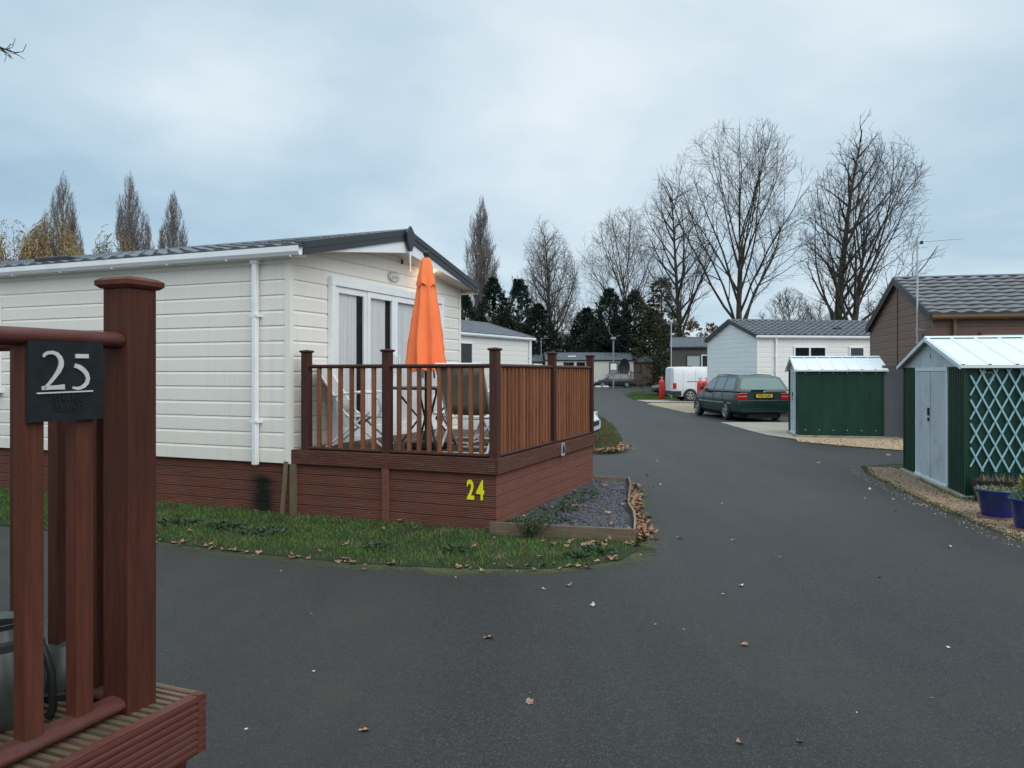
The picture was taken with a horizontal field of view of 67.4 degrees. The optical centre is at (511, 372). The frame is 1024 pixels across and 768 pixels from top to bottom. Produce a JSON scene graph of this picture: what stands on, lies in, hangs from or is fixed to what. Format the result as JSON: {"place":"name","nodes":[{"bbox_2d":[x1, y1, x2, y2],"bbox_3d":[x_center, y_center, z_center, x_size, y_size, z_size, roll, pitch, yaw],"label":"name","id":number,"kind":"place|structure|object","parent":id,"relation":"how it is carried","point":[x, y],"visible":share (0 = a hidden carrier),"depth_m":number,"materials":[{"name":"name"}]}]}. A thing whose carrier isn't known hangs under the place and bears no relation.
{"place":"outdoors","nodes":[
{"label":"outdoors","id":0,"kind":"place"},
{"bbox_2d":[44,641,65,701],"bbox_3d":[-1.233,0.798,2.120,0.201,0.140,0.196,0,0,0],"label":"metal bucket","id":1,"kind":"object","parent":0,"point":[58,654],"visible":0.15,"depth_m":2.05,"materials":[{"name":"grey metal"}]},
{"bbox_2d":[0,487,641,568],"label":"lawn grass","id":2,"kind":"structure","parent":0,"point":[198,529],"depth_m":7.30,"materials":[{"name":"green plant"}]},
{"bbox_2d":[0,226,478,512],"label":"static caravan","id":3,"kind":"object","parent":2,"relation":"on","point":[240,326],"visible":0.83,"depth_m":9.22,"materials":[{"name":"beige"}]},
{"bbox_2d":[0,297,2,392],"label":"window","id":4,"kind":"structure","parent":3,"relation":"in","point":[1,391],"depth_m":10.41,"materials":[{"name":"white plastic"}]},
{"bbox_2d":[328,276,443,443],"bbox_3d":[-1.613,-0.145,10.590,0.118,2.030,2.920,0,0,22],"label":"patio door","id":5,"kind":"structure","parent":3,"relation":"in","point":[364,318],"depth_m":9.98,"materials":[{"name":"white plastic"}]},
{"bbox_2d":[280,461,287,513],"bbox_3d":[-2.553,1.300,8.600,0.080,0.603,0.045,0,0,22],"label":"wooden stake","id":6,"kind":"object","parent":2,"relation":"on","point":[284,484],"visible":1,"depth_m":8.59,"materials":[{"name":"brown wood"}]},
{"bbox_2d":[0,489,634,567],"bbox_3d":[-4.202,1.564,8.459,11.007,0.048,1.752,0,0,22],"label":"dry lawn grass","id":7,"kind":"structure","parent":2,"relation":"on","point":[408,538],"depth_m":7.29,"materials":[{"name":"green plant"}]},
{"bbox_2d":[156,517,617,560],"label":"lawn weeds","id":8,"kind":"object","parent":2,"relation":"on","point":[226,524],"visible":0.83,"depth_m":7.45,"materials":[{"name":"green plant"}]},
{"bbox_2d":[289,347,595,529],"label":"timber deck","id":9,"kind":"structure","parent":2,"relation":"on","point":[541,435],"depth_m":8.28,"materials":[{"name":"brown wood"}]},
{"bbox_2d":[313,364,393,447],"bbox_3d":[-1.846,0.387,8.995,0.829,0.967,0.579,0,0,2],"label":"garden chair","id":10,"kind":"object","parent":9,"relation":"on","point":[345,394],"visible":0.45,"depth_m":8.87,"materials":[{"name":"white plastic"}]},
{"bbox_2d":[393,386,455,449],"bbox_3d":[-0.973,0.516,8.846,0.910,0.704,0.910,0,0,22],"label":"garden table","id":11,"kind":"object","parent":9,"relation":"on","point":[413,411],"visible":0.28,"depth_m":8.68,"materials":[{"name":"black plastic"}]},
{"bbox_2d":[404,251,446,449],"bbox_3d":[-0.984,-0.263,8.818,0.515,2.265,0.500,0,0,22],"label":"parasol","id":12,"kind":"object","parent":9,"relation":"on","point":[425,344],"visible":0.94,"depth_m":8.72,"materials":[{"name":"orange fabric"}]},
{"bbox_2d":[432,368,488,443],"bbox_3d":[-0.592,0.387,9.706,0.579,0.967,0.829,0,0,20],"label":"garden chair","id":13,"kind":"object","parent":9,"relation":"on","point":[486,371],"visible":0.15,"depth_m":9.70,"materials":[{"name":"white plastic"}]},
{"bbox_2d":[435,363,488,453],"bbox_3d":[-0.458,0.387,8.354,0.579,0.967,0.829,0,0,14],"label":"garden chair","id":14,"kind":"object","parent":9,"relation":"on","point":[465,392],"visible":0.41,"depth_m":8.16,"materials":[{"name":"white plastic"}]},
{"bbox_2d":[467,364,541,444],"bbox_3d":[-0.075,0.387,9.274,0.829,0.967,0.579,0,0,12],"label":"garden chair","id":15,"kind":"object","parent":9,"relation":"on","point":[477,436],"visible":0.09,"depth_m":9.07,"materials":[{"name":"white plastic"}]},
{"bbox_2d":[514,512,553,536],"bbox_3d":[0.206,1.471,7.434,0.394,0.243,0.354,0,0,-42],"label":"rosemary bush","id":16,"kind":"object","parent":2,"relation":"on","point":[532,530],"visible":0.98,"depth_m":7.40,"materials":[{"name":"green plant"}]},
{"bbox_2d":[0,387,1023,767],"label":"road","id":17,"kind":"structure","parent":0,"point":[846,657],"depth_m":4.62,"materials":[{"name":"grey asphalt"}]},
{"bbox_2d":[0,276,205,767],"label":"timber deck","id":18,"kind":"structure","parent":17,"relation":"on","point":[119,707],"depth_m":1.95,"materials":[{"name":"brown wood"}]},
{"bbox_2d":[0,611,57,731],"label":"watering can","id":19,"kind":"object","parent":18,"relation":"on","point":[6,670],"visible":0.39,"depth_m":1.87,"materials":[{"name":"metal"}]},
{"bbox_2d":[25,340,103,422],"bbox_3d":[-1.046,0.021,1.805,0.013,0.188,0.195,0,0,22],"label":"house sign","id":20,"kind":"object","parent":18,"relation":"attached to","point":[63,380],"visible":1,"depth_m":1.79,"materials":[{"name":"stone"}]},
{"bbox_2d":[158,542,653,576],"bbox_3d":[-1.350,1.591,6.750,5.700,0.001,2.300,0,0,0],"label":"lawn edge moss","id":21,"kind":"object","parent":17,"relation":"on","point":[444,570],"visible":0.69,"depth_m":6.22,"materials":[{"name":"green plant"}]},
{"bbox_2d":[463,411,600,432],"bbox_3d":[-0.037,0.848,17.492,3.985,1.483,1.960,0,0,16],"label":"hatchback car","id":22,"kind":"object","parent":17,"relation":"on","point":[597,423],"visible":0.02,"depth_m":16.88,"materials":[{"name":"white paint"}]},
{"bbox_2d":[594,373,633,387],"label":"hatchback car","id":23,"kind":"object","parent":17,"relation":"on","point":[624,380],"visible":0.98,"depth_m":79.75,"materials":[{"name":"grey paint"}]},
{"bbox_2d":[609,332,620,387],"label":"lamp post","id":24,"kind":"object","parent":17,"relation":"on","point":[613,366],"visible":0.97,"depth_m":76.92,"materials":[{"name":"grey metal"}]},
{"bbox_2d":[630,371,645,386],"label":"picket fence","id":25,"kind":"object","parent":17,"relation":"on","point":[637,382],"visible":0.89,"depth_m":80.55,"materials":[{"name":"brown wood"}]},
{"bbox_2d":[632,486,660,550],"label":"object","id":26,"kind":"object","parent":17,"relation":"on","point":[646,524],"visible":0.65,"depth_m":7.44,"materials":[{"name":"brown plant"}]},
{"bbox_2d":[630,482,658,540],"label":"leaf litter","id":27,"kind":"object","parent":26,"relation":"on","point":[642,529],"visible":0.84,"depth_m":8.19,"materials":[{"name":"brown plant"}]},
{"bbox_2d":[637,323,683,387],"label":"autumn shrub","id":28,"kind":"object","parent":17,"relation":"on","point":[664,333],"visible":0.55,"depth_m":69.86,"materials":[{"name":"brown plant"}]},
{"bbox_2d":[847,466,1019,546],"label":"spilled gravel","id":29,"kind":"structure","parent":17,"relation":"on","point":[931,509],"depth_m":9.14,"materials":[{"name":"beige gravel"}]},
{"bbox_2d":[0,0,1023,341],"label":"sky","id":30,"kind":"structure","parent":0,"point":[263,119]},
{"bbox_2d":[593,417,622,453],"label":"verge grass","id":31,"kind":"structure","parent":0,"point":[606,429],"depth_m":18.14,"materials":[{"name":"green plant"}]},
{"bbox_2d":[594,442,632,451],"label":"verge leaf litter","id":32,"kind":"object","parent":31,"relation":"on","point":[620,447],"visible":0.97,"depth_m":15.20,"materials":[{"name":"brown plant"}]},
{"bbox_2d":[626,392,684,399],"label":"roadside grass","id":33,"kind":"structure","parent":0,"point":[645,396],"depth_m":49.05,"materials":[{"name":"green plant"}]},
{"bbox_2d":[659,377,663,399],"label":"gas bottle","id":34,"kind":"object","parent":33,"relation":"on","point":[661,388],"visible":1,"depth_m":44.46,"materials":[{"name":"red paint"}]},
{"bbox_2d":[667,316,707,365],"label":"autumn shrub","id":35,"kind":"object","parent":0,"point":[691,325],"visible":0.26,"depth_m":77.78,"materials":[{"name":"orange plant"}]},
{"bbox_2d":[594,384,1016,538],"bbox_3d":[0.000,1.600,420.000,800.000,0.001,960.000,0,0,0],"label":"ground","id":36,"kind":"structure","parent":0,"point":[897,466],"depth_m":18.82,"materials":[{"name":"grey concrete"}]},
{"bbox_2d":[0,40,25,61],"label":"bare tree","id":37,"kind":"object","parent":36,"relation":"on","point":[4,49],"visible":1,"depth_m":23.99,"materials":[{"name":"brown plant"}]},
{"bbox_2d":[0,220,51,261],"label":"willow tree","id":38,"kind":"object","parent":36,"relation":"on","point":[2,253],"visible":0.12,"depth_m":61.28,"materials":[{"name":"yellow plant"}]},
{"bbox_2d":[16,209,84,259],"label":"willow tree","id":39,"kind":"object","parent":36,"relation":"on","point":[68,246],"visible":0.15,"depth_m":62.09,"materials":[{"name":"yellow plant"}]},
{"bbox_2d":[42,172,84,255],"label":"poplar tree","id":40,"kind":"object","parent":36,"relation":"on","point":[70,211],"visible":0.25,"depth_m":95.76,"materials":[{"name":"brown plant"}]},
{"bbox_2d":[92,224,137,253],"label":"willow tree","id":41,"kind":"object","parent":36,"relation":"on","point":[125,245],"visible":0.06,"depth_m":65.45,"materials":[{"name":"yellow plant"}]},
{"bbox_2d":[114,173,154,251],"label":"poplar tree","id":42,"kind":"object","parent":36,"relation":"on","point":[133,236],"visible":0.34,"depth_m":95.43,"materials":[{"name":"plant"}]},
{"bbox_2d":[142,218,154,249],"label":"poplar tree","id":43,"kind":"object","parent":36,"relation":"on","point":[148,243],"visible":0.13,"depth_m":94.80,"materials":[{"name":"plant"}]},
{"bbox_2d":[155,191,188,248],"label":"poplar tree","id":44,"kind":"object","parent":36,"relation":"on","point":[172,226],"visible":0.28,"depth_m":98.53,"materials":[{"name":"plant"}]},
{"bbox_2d":[461,295,488,321],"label":"conifer tree","id":45,"kind":"object","parent":36,"relation":"on","point":[466,306],"visible":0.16,"depth_m":97.15,"materials":[{"name":"green plant"}]},
{"bbox_2d":[462,197,501,319],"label":"poplar tree","id":46,"kind":"object","parent":36,"relation":"on","point":[480,257],"visible":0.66,"depth_m":107.25,"materials":[{"name":"plant"}]},
{"bbox_2d":[467,273,522,326],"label":"conifer tree","id":47,"kind":"object","parent":36,"relation":"on","point":[490,290],"visible":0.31,"depth_m":100.27,"materials":[{"name":"green plant"}]},
{"bbox_2d":[461,320,535,364],"bbox_3d":[-2.971,-0.199,27.385,4.240,3.597,8.496,0,0,29],"label":"static caravan","id":48,"kind":"object","parent":36,"relation":"on","point":[478,339],"visible":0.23,"depth_m":28.01,"materials":[{"name":"white"}]},
{"bbox_2d":[461,342,472,362],"bbox_3d":[-1.545,-0.585,25.864,0.045,0.870,0.850,0,0,29],"label":"window","id":49,"kind":"structure","parent":48,"relation":"in","point":[466,347],"depth_m":25.90,"materials":[{"name":"grey glass"}]},
{"bbox_2d":[491,309,543,354],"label":"conifer tree","id":50,"kind":"object","parent":36,"relation":"on","point":[502,319],"visible":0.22,"depth_m":94.25,"materials":[{"name":"green plant"}]},
{"bbox_2d":[491,276,548,353],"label":"conifer tree","id":51,"kind":"object","parent":36,"relation":"on","point":[519,289],"visible":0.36,"depth_m":99.21,"materials":[{"name":"green plant"}]},
{"bbox_2d":[532,354,543,364],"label":"park lodge","id":52,"kind":"structure","parent":36,"relation":"on","point":[538,359],"depth_m":90.58,"materials":[{"name":"grey"}]},
{"bbox_2d":[519,302,575,364],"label":"conifer tree","id":53,"kind":"object","parent":36,"relation":"on","point":[545,322],"visible":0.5,"depth_m":96.05,"materials":[{"name":"green plant"}]},
{"bbox_2d":[519,216,583,349],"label":"bare tree","id":54,"kind":"object","parent":36,"relation":"on","point":[546,265],"visible":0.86,"depth_m":103.22,"materials":[{"name":"brown plant"}]},
{"bbox_2d":[547,285,571,351],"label":"bare tree","id":55,"kind":"object","parent":36,"relation":"on","point":[562,313],"visible":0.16,"depth_m":150.08,"materials":[{"name":"brown plant"}]},
{"bbox_2d":[487,476,635,540],"bbox_3d":[0.874,1.532,9.170,1.517,0.135,3.652,0,0,14],"label":"raised bed","id":56,"kind":"object","parent":36,"relation":"on","point":[572,531],"visible":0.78,"depth_m":7.49,"materials":[{"name":"grey slate gravel"},{"name":"plank wood"},{"name":"foliage"}]},
{"bbox_2d":[503,488,601,523],"bbox_3d":[0.629,1.500,8.647,0.619,0.106,2.410,0,0,24],"label":"bed ground cover","id":57,"kind":"object","parent":56,"relation":"on","point":[558,504],"visible":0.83,"depth_m":8.46,"materials":[{"name":"green plant"}]},
{"bbox_2d":[513,480,630,527],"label":"slate chips","id":58,"kind":"object","parent":56,"relation":"on","point":[612,510],"visible":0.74,"depth_m":8.64,"materials":[{"name":"grey gravel"}]},
{"bbox_2d":[553,300,582,350],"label":"bare tree","id":59,"kind":"object","parent":36,"relation":"on","point":[569,318],"visible":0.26,"depth_m":134.44,"materials":[{"name":"brown plant"}]},
{"bbox_2d":[560,306,599,351],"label":"conifer tree","id":60,"kind":"object","parent":36,"relation":"on","point":[582,318],"visible":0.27,"depth_m":100.29,"materials":[{"name":"green plant"}]},
{"bbox_2d":[543,352,634,381],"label":"park lodge","id":61,"kind":"structure","parent":36,"relation":"on","point":[603,361],"depth_m":87.99,"materials":[{"name":"grey tile"}]},
{"bbox_2d":[619,358,629,373],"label":"satellite dish","id":62,"kind":"object","parent":61,"relation":"attached to","point":[624,366],"visible":0.88,"depth_m":87.26,"materials":[{"name":"black metal"}]},
{"bbox_2d":[568,322,646,385],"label":"conifer tree","id":63,"kind":"object","parent":36,"relation":"on","point":[596,327],"visible":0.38,"depth_m":93.96,"materials":[{"name":"green plant"}]},
{"bbox_2d":[578,287,638,351],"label":"conifer tree","id":64,"kind":"object","parent":36,"relation":"on","point":[605,300],"visible":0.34,"depth_m":98.26,"materials":[{"name":"green plant"}]},
{"bbox_2d":[584,315,667,384],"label":"conifer tree","id":65,"kind":"object","parent":36,"relation":"on","point":[614,324],"visible":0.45,"depth_m":92.62,"materials":[{"name":"green plant"}]},
{"bbox_2d":[575,207,682,325],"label":"bare tree","id":66,"kind":"object","parent":36,"relation":"on","point":[623,294],"visible":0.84,"depth_m":111.31,"materials":[{"name":"brown plant"}]},
{"bbox_2d":[611,285,670,385],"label":"conifer tree","id":67,"kind":"object","parent":36,"relation":"on","point":[631,300],"visible":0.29,"depth_m":96.20,"materials":[{"name":"green plant"}]},
{"bbox_2d":[633,356,653,383],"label":"park lodge","id":68,"kind":"structure","parent":36,"relation":"on","point":[638,363],"depth_m":88.39,"materials":[{"name":"brown"}]},
{"bbox_2d":[628,307,670,384],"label":"conifer tree","id":69,"kind":"object","parent":36,"relation":"on","point":[654,337],"visible":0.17,"depth_m":94.52,"materials":[{"name":"green plant"}]},
{"bbox_2d":[623,274,687,384],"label":"ivy tree","id":70,"kind":"object","parent":36,"relation":"on","point":[656,299],"visible":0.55,"depth_m":89.55,"materials":[{"name":"green plant"}]},
{"bbox_2d":[639,400,693,401],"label":"concrete pad","id":71,"kind":"object","parent":36,"relation":"on","point":[666,400],"visible":0.4,"depth_m":42.34,"materials":[{"name":"beige concrete"}]},
{"bbox_2d":[665,366,706,400],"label":"panel van","id":72,"kind":"object","parent":71,"relation":"on","point":[680,383],"visible":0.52,"depth_m":41.80,"materials":[{"name":"white paint"}]},
{"bbox_2d":[622,173,725,336],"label":"bare tree","id":73,"kind":"object","parent":36,"relation":"on","point":[677,300],"visible":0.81,"depth_m":79.39,"materials":[{"name":"brown plant"}]},
{"bbox_2d":[649,403,708,412],"bbox_3d":[8.075,1.588,35.100,2.650,0.001,9.800,0,0,0],"label":"gravel apron","id":74,"kind":"object","parent":36,"relation":"on","point":[686,407],"visible":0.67,"depth_m":35.58,"materials":[{"name":"beige gravel"}]},
{"bbox_2d":[670,337,706,366],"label":"park lodge","id":75,"kind":"structure","parent":36,"relation":"on","point":[689,351],"depth_m":46.83,"materials":[{"name":"brown"}]},
{"bbox_2d":[686,355,700,366],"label":"window","id":76,"kind":"structure","parent":75,"relation":"in","point":[691,360],"depth_m":46.69,"materials":[{"name":"white glass"}]},
{"bbox_2d":[702,322,718,336],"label":"autumn shrub","id":77,"kind":"object","parent":36,"relation":"on","point":[712,327],"visible":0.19,"depth_m":82.02,"materials":[{"name":"orange plant"}]},
{"bbox_2d":[643,116,837,318],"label":"bare tree","id":78,"kind":"object","parent":36,"relation":"on","point":[740,262],"visible":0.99,"depth_m":70.87,"materials":[{"name":"brown plant"}]},
{"bbox_2d":[704,319,869,414],"bbox_3d":[14.033,-0.279,31.863,10.756,3.757,4.890,0,0,-9],"label":"static caravan","id":79,"kind":"object","parent":36,"relation":"on","point":[768,347],"visible":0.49,"depth_m":29.47,"materials":[{"name":"white"}]},
{"bbox_2d":[794,346,826,369],"bbox_3d":[11.295,-0.340,29.091,1.330,1.280,0.045,0,0,-9],"label":"window","id":80,"kind":"structure","parent":79,"relation":"in","point":[798,350],"depth_m":29.08,"materials":[{"name":"white plastic"}]},
{"bbox_2d":[849,347,864,355],"bbox_3d":[13.197,-0.490,29.390,0.640,0.980,0.045,0,0,-9],"label":"window","id":81,"kind":"structure","parent":79,"relation":"in","point":[853,351],"depth_m":29.39,"materials":[{"name":"grey glass"}]},
{"bbox_2d":[757,288,818,319],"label":"bare tree","id":82,"kind":"object","parent":36,"relation":"on","point":[787,298],"visible":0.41,"depth_m":69.40,"materials":[{"name":"brown plant"}]},
{"bbox_2d":[721,422,893,438],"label":"concrete drive","id":83,"kind":"structure","parent":36,"relation":"on","point":[779,429],"depth_m":21.67,"materials":[{"name":"grey concrete"}]},
{"bbox_2d":[693,374,787,419],"bbox_3d":[7.916,0.826,27.120,2.080,1.527,4.800,0,0,-5],"label":"estate car","id":84,"kind":"object","parent":83,"relation":"on","point":[728,396],"visible":0.98,"depth_m":25.00,"materials":[{"name":"green paint"}]},
{"bbox_2d":[785,356,888,438],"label":"metal shed","id":85,"kind":"structure","parent":83,"relation":"on","point":[839,397],"depth_m":18.70,"materials":[{"name":"green painted metal"},{"name":"light grey painted metal"}]},
{"bbox_2d":[791,373,792,430],"bbox_3d":[7.187,0.759,19.726,0.022,1.498,0.339,0,0,12],"label":"door","id":86,"kind":"structure","parent":85,"relation":"in","point":[791,373],"depth_m":19.76,"materials":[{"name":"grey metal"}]},
{"bbox_2d":[793,373,794,431],"bbox_3d":[7.128,0.759,19.409,0.006,1.498,0.339,0,0,12],"label":"door","id":87,"kind":"structure","parent":85,"relation":"in","point":[793,373],"depth_m":19.42,"materials":[{"name":"green metal"}]},
{"bbox_2d":[800,298,833,319],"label":"bare tree","id":88,"kind":"object","parent":36,"relation":"on","point":[820,311],"visible":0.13,"depth_m":94.77,"materials":[{"name":"brown plant"}]},
{"bbox_2d":[795,111,891,319],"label":"bare tree","id":89,"kind":"object","parent":36,"relation":"on","point":[837,313],"visible":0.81,"depth_m":57.76,"materials":[{"name":"brown plant"}]},
{"bbox_2d":[788,132,945,319],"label":"bare tree","id":90,"kind":"object","parent":36,"relation":"on","point":[856,303],"visible":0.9,"depth_m":56.29,"materials":[{"name":"brown plant"}]},
{"bbox_2d":[859,289,884,319],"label":"bare tree","id":91,"kind":"object","parent":36,"relation":"on","point":[879,298],"visible":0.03,"depth_m":66.87,"materials":[{"name":"brown plant"}]},
{"bbox_2d":[882,365,902,438],"bbox_3d":[10.111,0.718,18.265,2.440,1.765,0.110,0,0,12],"label":"grey panel fence","id":92,"kind":"object","parent":36,"relation":"on","point":[893,402],"visible":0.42,"depth_m":18.43,"materials":[{"name":"concrete"}]},
{"bbox_2d":[865,274,1023,364],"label":"park lodge","id":93,"kind":"structure","parent":36,"relation":"on","point":[973,305],"depth_m":18.68,"materials":[{"name":"brown wood"}]},
{"bbox_2d":[913,236,962,344],"bbox_3d":[9.930,-1.916,17.909,1.081,2.531,0.320,0,0,12],"label":"tv aerial","id":94,"kind":"object","parent":93,"relation":"attached to","point":[917,328],"visible":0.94,"depth_m":17.98,"materials":[{"name":"metal"}]},
{"bbox_2d":[980,331,1023,335],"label":"window","id":95,"kind":"structure","parent":93,"relation":"in","point":[982,333],"depth_m":17.18,"materials":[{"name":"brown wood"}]},
{"bbox_2d":[868,466,1023,539],"bbox_3d":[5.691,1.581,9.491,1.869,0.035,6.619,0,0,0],"label":"gravel","id":96,"kind":"structure","parent":36,"relation":"on","point":[922,489],"depth_m":9.80,"materials":[{"name":"beige gravel"}]},
{"bbox_2d":[861,466,1023,542],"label":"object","id":97,"kind":"structure","parent":96,"relation":"on","point":[867,471],"depth_m":9.00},
{"bbox_2d":[917,475,969,500],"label":"slab edge grass","id":98,"kind":"structure","parent":96,"relation":"on","point":[945,491],"depth_m":10.16,"materials":[{"name":"green plant"}]},
{"bbox_2d":[970,472,1020,500],"bbox_3d":[6.172,1.383,9.151,1.290,0.374,0.419,0,0,13],"label":"trough planter","id":99,"kind":"object","parent":96,"relation":"on","point":[994,481],"visible":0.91,"depth_m":9.20,"materials":[{"name":"black plastic"}]},
{"bbox_2d":[974,483,1020,520],"bbox_3d":[5.278,1.402,8.360,0.442,0.373,0.439,0,0,0],"label":"plant pot","id":100,"kind":"object","parent":96,"relation":"on","point":[993,502],"visible":0.94,"depth_m":8.24,"materials":[{"name":"blue ceramic"}]},
{"bbox_2d":[1007,490,1023,531],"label":"plant pot","id":101,"kind":"object","parent":96,"relation":"on","point":[1016,500],"visible":0.99,"depth_m":7.67,"materials":[{"name":"blue ceramic"}]},
{"bbox_2d":[896,335,1023,500],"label":"metal shed","id":102,"kind":"structure","parent":36,"relation":"on","point":[938,407],"depth_m":10.10,"materials":[{"name":"green painted metal"},{"name":"white painted metal"}]},
{"bbox_2d":[917,372,930,477],"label":"door","id":103,"kind":"structure","parent":102,"relation":"in","point":[923,378],"depth_m":11.23,"materials":[{"name":"grey metal"}]},
{"bbox_2d":[930,371,945,483],"bbox_3d":[5.891,0.749,10.628,0.006,1.518,0.688,0,0,13],"label":"door","id":104,"kind":"structure","parent":102,"relation":"in","point":[938,379],"depth_m":10.59,"materials":[{"name":"grey metal"}]},
{"bbox_2d":[969,368,1023,472],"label":"trellis","id":105,"kind":"object","parent":102,"relation":"attached to","point":[995,420],"visible":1,"depth_m":9.48,"materials":[{"name":"blue paint"}]},
{"bbox_2d":[794,438,902,449],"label":"gravel","id":106,"kind":"structure","parent":0,"point":[888,444],"depth_m":17.20,"materials":[{"name":"beige gravel"}]},
{"bbox_2d":[1013,475,1023,493],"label":"potted grass","id":107,"kind":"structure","parent":0,"point":[1020,485],"depth_m":8.33,"materials":[{"name":"green plant"}]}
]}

